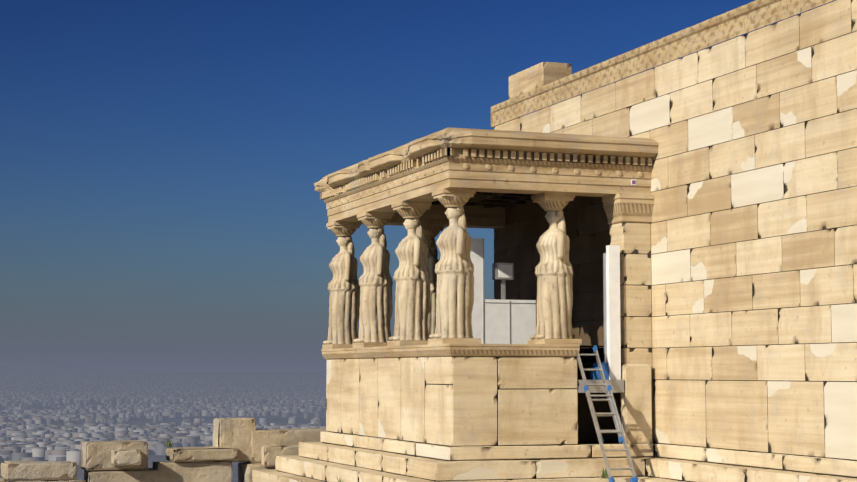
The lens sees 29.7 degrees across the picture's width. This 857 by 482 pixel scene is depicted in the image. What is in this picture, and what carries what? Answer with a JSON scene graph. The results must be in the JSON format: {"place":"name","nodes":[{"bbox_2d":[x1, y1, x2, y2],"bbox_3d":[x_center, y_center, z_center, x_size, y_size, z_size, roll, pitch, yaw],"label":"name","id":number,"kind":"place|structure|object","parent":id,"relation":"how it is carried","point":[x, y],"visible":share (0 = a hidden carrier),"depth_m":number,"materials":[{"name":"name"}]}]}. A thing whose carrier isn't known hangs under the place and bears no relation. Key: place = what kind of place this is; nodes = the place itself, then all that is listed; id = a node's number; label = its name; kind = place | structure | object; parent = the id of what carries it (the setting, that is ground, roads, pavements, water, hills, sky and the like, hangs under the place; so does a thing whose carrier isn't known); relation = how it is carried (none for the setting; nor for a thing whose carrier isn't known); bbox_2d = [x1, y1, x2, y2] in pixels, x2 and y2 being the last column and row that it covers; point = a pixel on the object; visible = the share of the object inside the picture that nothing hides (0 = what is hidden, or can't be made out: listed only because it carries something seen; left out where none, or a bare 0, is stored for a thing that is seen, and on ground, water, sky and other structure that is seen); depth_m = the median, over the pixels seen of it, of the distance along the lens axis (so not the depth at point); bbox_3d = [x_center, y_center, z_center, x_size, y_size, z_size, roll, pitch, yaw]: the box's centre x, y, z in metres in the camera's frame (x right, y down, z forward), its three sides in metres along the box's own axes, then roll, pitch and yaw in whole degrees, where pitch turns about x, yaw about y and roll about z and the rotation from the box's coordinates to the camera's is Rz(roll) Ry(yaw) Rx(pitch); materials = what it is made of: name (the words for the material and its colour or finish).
{"place":"outdoors","nodes":[
{"label":"outdoors","id":0,"kind":"place"},
{"bbox_2d":[0,360,326,481],"bbox_3d":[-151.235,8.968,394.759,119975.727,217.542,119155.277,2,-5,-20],"label":"terrain","id":1,"kind":"structure","parent":0,"point":[276,419],"depth_m":2885.07,"materials":[{"name":"grey"}]},
{"bbox_2d":[0,418,325,481],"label":"ruined stone wall","id":2,"kind":"structure","parent":1,"relation":"on","point":[248,444],"depth_m":31.07,"materials":[{"name":"stone"}]},
{"bbox_2d":[0,362,326,464],"bbox_3d":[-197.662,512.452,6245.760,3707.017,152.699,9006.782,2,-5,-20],"label":"distant city","id":3,"kind":"object","parent":1,"relation":"on","point":[33,434],"visible":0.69,"depth_m":3589.61},
{"bbox_2d":[163,439,608,481],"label":"grass tufts","id":4,"kind":"object","parent":1,"relation":"on","point":[604,474],"visible":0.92,"depth_m":24.53,"materials":[{"name":"green"}]},
{"bbox_2d":[276,432,856,481],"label":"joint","id":5,"kind":"object","parent":1,"relation":"on","point":[655,454],"visible":0.06,"depth_m":25.05,"materials":[{"name":"brown stone"}]},
{"bbox_2d":[326,356,621,446],"bbox_3d":[0.843,2.723,28.176,3.420,1.360,6.640,2,-5,-20],"label":"podium","id":6,"kind":"object","parent":5,"relation":"on","point":[586,430],"visible":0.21,"depth_m":26.31,"materials":[{"name":"stone"}]},
{"bbox_2d":[323,236,359,343],"bbox_3d":[-1.635,0.901,30.691,0.686,2.127,0.730,2,-5,-20],"label":"caryatid","id":7,"kind":"object","parent":6,"relation":"on","point":[343,288],"visible":0.96,"depth_m":30.45,"materials":[{"name":"stone"}]},
{"bbox_2d":[353,228,392,342],"bbox_3d":[-0.975,0.756,28.905,0.690,2.127,0.730,2,-5,-20],"label":"caryatid","id":8,"kind":"object","parent":6,"relation":"on","point":[376,302],"visible":0.96,"depth_m":28.66,"materials":[{"name":"stone"}]},
{"bbox_2d":[388,218,430,340],"bbox_3d":[-0.305,0.610,27.090,0.692,2.127,0.730,2,-5,-20],"label":"caryatid","id":9,"kind":"object","parent":6,"relation":"on","point":[411,277],"visible":0.96,"depth_m":26.85,"materials":[{"name":"stone"}]},
{"bbox_2d":[424,239,438,338],"bbox_3d":[-0.053,0.947,31.271,0.678,2.127,0.730,2,-5,-20],"label":"caryatid","id":10,"kind":"object","parent":6,"relation":"on","point":[432,259],"visible":0.23,"depth_m":31.01,"materials":[{"name":"stone"}]},
{"bbox_2d":[321,344,579,358],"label":"podium molding","id":11,"kind":"structure","parent":6,"relation":"on","point":[539,350],"depth_m":25.06,"materials":[{"name":"beige stone"}]},
{"bbox_2d":[322,221,360,348],"bbox_3d":[-1.605,0.850,30.706,0.640,2.400,0.660,2,-5,-20],"label":"column capital","id":12,"kind":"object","parent":11,"relation":"on","point":[340,228],"depth_m":30.57,"materials":[{"name":"beige stone"}]},
{"bbox_2d":[353,212,393,347],"bbox_3d":[-0.947,0.706,28.919,0.640,2.400,0.660,2,-5,-20],"label":"column capital","id":13,"kind":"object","parent":11,"relation":"on","point":[369,220],"depth_m":28.79,"materials":[{"name":"beige stone"}]},
{"bbox_2d":[387,201,431,345],"bbox_3d":[-0.277,0.560,27.104,0.640,2.400,0.660,2,-5,-20],"label":"column capital","id":14,"kind":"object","parent":11,"relation":"on","point":[408,209],"depth_m":26.97,"materials":[{"name":"beige stone"}]},
{"bbox_2d":[428,188,480,343],"bbox_3d":[0.402,0.411,25.261,0.640,2.400,0.660,2,-5,-20],"label":"column capital","id":15,"kind":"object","parent":11,"relation":"on","point":[446,198],"depth_m":25.12,"materials":[{"name":"beige stone"}]},
{"bbox_2d":[528,192,581,344],"bbox_3d":[2.002,0.455,25.805,0.640,2.400,0.660,2,-5,-20],"label":"column capital","id":16,"kind":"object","parent":11,"relation":"on","point":[546,201],"depth_m":25.67,"materials":[{"name":"beige stone"}]},
{"bbox_2d":[429,207,473,338],"bbox_3d":[0.367,0.461,25.244,0.674,2.127,0.730,2,-5,-20],"label":"caryatid","id":17,"kind":"object","parent":6,"relation":"on","point":[454,268],"visible":0.98,"depth_m":25.01,"materials":[{"name":"stone"}]},
{"bbox_2d":[314,127,658,228],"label":"porch entablature","id":18,"kind":"structure","parent":17,"relation":"on","point":[422,169],"depth_m":25.59,"materials":[{"name":"beige stone"}]},
{"bbox_2d":[530,210,572,338],"bbox_3d":[1.971,0.505,25.789,0.684,2.127,0.730,2,-5,-20],"label":"caryatid","id":19,"kind":"object","parent":6,"relation":"on","point":[553,271],"visible":0.98,"depth_m":25.55,"materials":[{"name":"stone"}]},
{"bbox_2d":[580,345,603,347],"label":"porch floor","id":20,"kind":"structure","parent":6,"relation":"on","point":[586,346],"depth_m":26.93,"materials":[{"name":"stone"}]},
{"bbox_2d":[470,238,535,343],"bbox_3d":[1.139,0.914,27.951,1.200,1.830,0.800,2,-5,-20],"label":"white cabinet","id":21,"kind":"object","parent":20,"relation":"on","point":[497,325],"visible":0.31,"depth_m":27.50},
{"bbox_2d":[492,263,513,299],"bbox_3d":[1.277,0.697,27.752,0.310,0.630,0.200,2,-5,-20],"label":"floodlight","id":22,"kind":"object","parent":21,"relation":"on","point":[496,277],"visible":0.75,"depth_m":27.71,"materials":[{"name":"grey metal"}]},
{"bbox_2d":[498,265,511,277],"bbox_3d":[1.311,0.515,27.672,0.250,0.220,0.020,2,-5,-20],"label":"lens","id":23,"kind":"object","parent":22,"relation":"attached to","point":[504,271],"depth_m":27.66,"materials":[{"name":"grey glass"}]},
{"bbox_2d":[483,239,535,343],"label":"cabinet seams","id":24,"kind":"object","parent":21,"relation":"attached to","point":[495,302],"visible":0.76,"depth_m":27.49,"materials":[{"name":"grey metal"}]},
{"bbox_2d":[577,380,623,392],"bbox_3d":[2.549,2.304,25.718,0.770,0.200,0.940,2,-5,-20],"label":"wooden plank","id":25,"kind":"object","parent":6,"relation":"on","point":[617,386],"visible":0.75,"depth_m":25.27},
{"bbox_2d":[590,363,608,379],"bbox_3d":[2.740,2.055,25.552,0.300,0.270,0.260,2,-5,-20],"label":"tarp","id":26,"kind":"object","parent":25,"relation":"on","point":[595,375],"visible":0.61,"depth_m":25.44,"materials":[{"name":"plastic"}]},
{"bbox_2d":[584,345,637,481],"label":"ladder fittings","id":27,"kind":"object","parent":6,"relation":"attached to","point":[635,478],"visible":0.73,"depth_m":24.45,"materials":[{"name":"plastic"}]},
{"bbox_2d":[577,350,635,477],"bbox_3d":[2.675,2.619,24.665,0.425,1.996,1.305,2,-5,-20],"label":"aluminium ladder","id":28,"kind":"object","parent":27,"relation":"on","point":[614,414],"visible":0.88,"depth_m":24.63,"materials":[{"name":"silver metal"}]},
{"bbox_2d":[621,364,651,443],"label":"stone block","id":29,"kind":"structure","parent":5,"relation":"on","point":[636,407],"depth_m":25.49,"materials":[{"name":"beige stone"}]},
{"bbox_2d":[494,0,856,460],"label":"cella wall","id":30,"kind":"structure","parent":5,"relation":"on","point":[759,237],"depth_m":23.16,"materials":[{"name":"brown stone"}]},
{"bbox_2d":[609,223,651,371],"bbox_3d":[3.247,0.972,25.995,0.493,2.488,0.493,2,-5,-20],"label":"pilaster","id":31,"kind":"object","parent":30,"relation":"attached to","point":[635,332],"visible":0.6,"depth_m":25.78,"materials":[{"name":"beige stone"}]},
{"bbox_2d":[602,193,653,224],"bbox_3d":[3.212,-0.503,26.040,0.620,0.447,0.620,2,-5,-20],"label":"pilaster capital","id":32,"kind":"object","parent":31,"relation":"on","point":[625,207],"visible":0.98,"depth_m":25.83,"materials":[{"name":"beige stone"}]},
{"bbox_2d":[491,0,834,126],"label":"frieze","id":33,"kind":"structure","parent":30,"relation":"on","point":[744,19],"depth_m":25.87,"materials":[{"name":"stone"}]},
{"bbox_2d":[509,62,571,98],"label":"architrave block","id":34,"kind":"structure","parent":33,"relation":"on","point":[533,77],"depth_m":30.31,"materials":[{"name":"stone"}]},
{"bbox_2d":[0,0,835,371],"label":"sky","id":35,"kind":"structure","parent":0,"point":[161,161],"materials":[{"name":"blue"}]},
{"bbox_2d":[422,224,444,238],"bbox_3d":[-0.019,0.897,31.287,0.640,2.400,0.660,2,-5,-20],"label":"capital","id":36,"kind":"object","parent":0,"point":[431,231],"depth_m":31.17,"materials":[{"name":"beige stone"}]},
{"bbox_2d":[432,192,535,207],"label":"porch ceiling","id":37,"kind":"structure","parent":0,"point":[490,200],"depth_m":30.10,"materials":[{"name":"brown stone"}]},
{"bbox_2d":[252,431,856,481],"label":"stone steps","id":38,"kind":"structure","parent":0,"point":[562,470],"depth_m":24.59,"materials":[{"name":"beige stone"}]},
{"bbox_2d":[603,245,620,379],"bbox_3d":[2.900,1.129,25.584,0.230,2.120,0.130,2,-5,-20],"label":"door frame post","id":39,"kind":"object","parent":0,"point":[613,306],"depth_m":25.54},
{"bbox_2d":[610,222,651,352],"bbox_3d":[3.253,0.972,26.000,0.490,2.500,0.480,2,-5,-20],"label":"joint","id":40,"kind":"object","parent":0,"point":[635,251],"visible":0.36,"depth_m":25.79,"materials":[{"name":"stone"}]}
]}

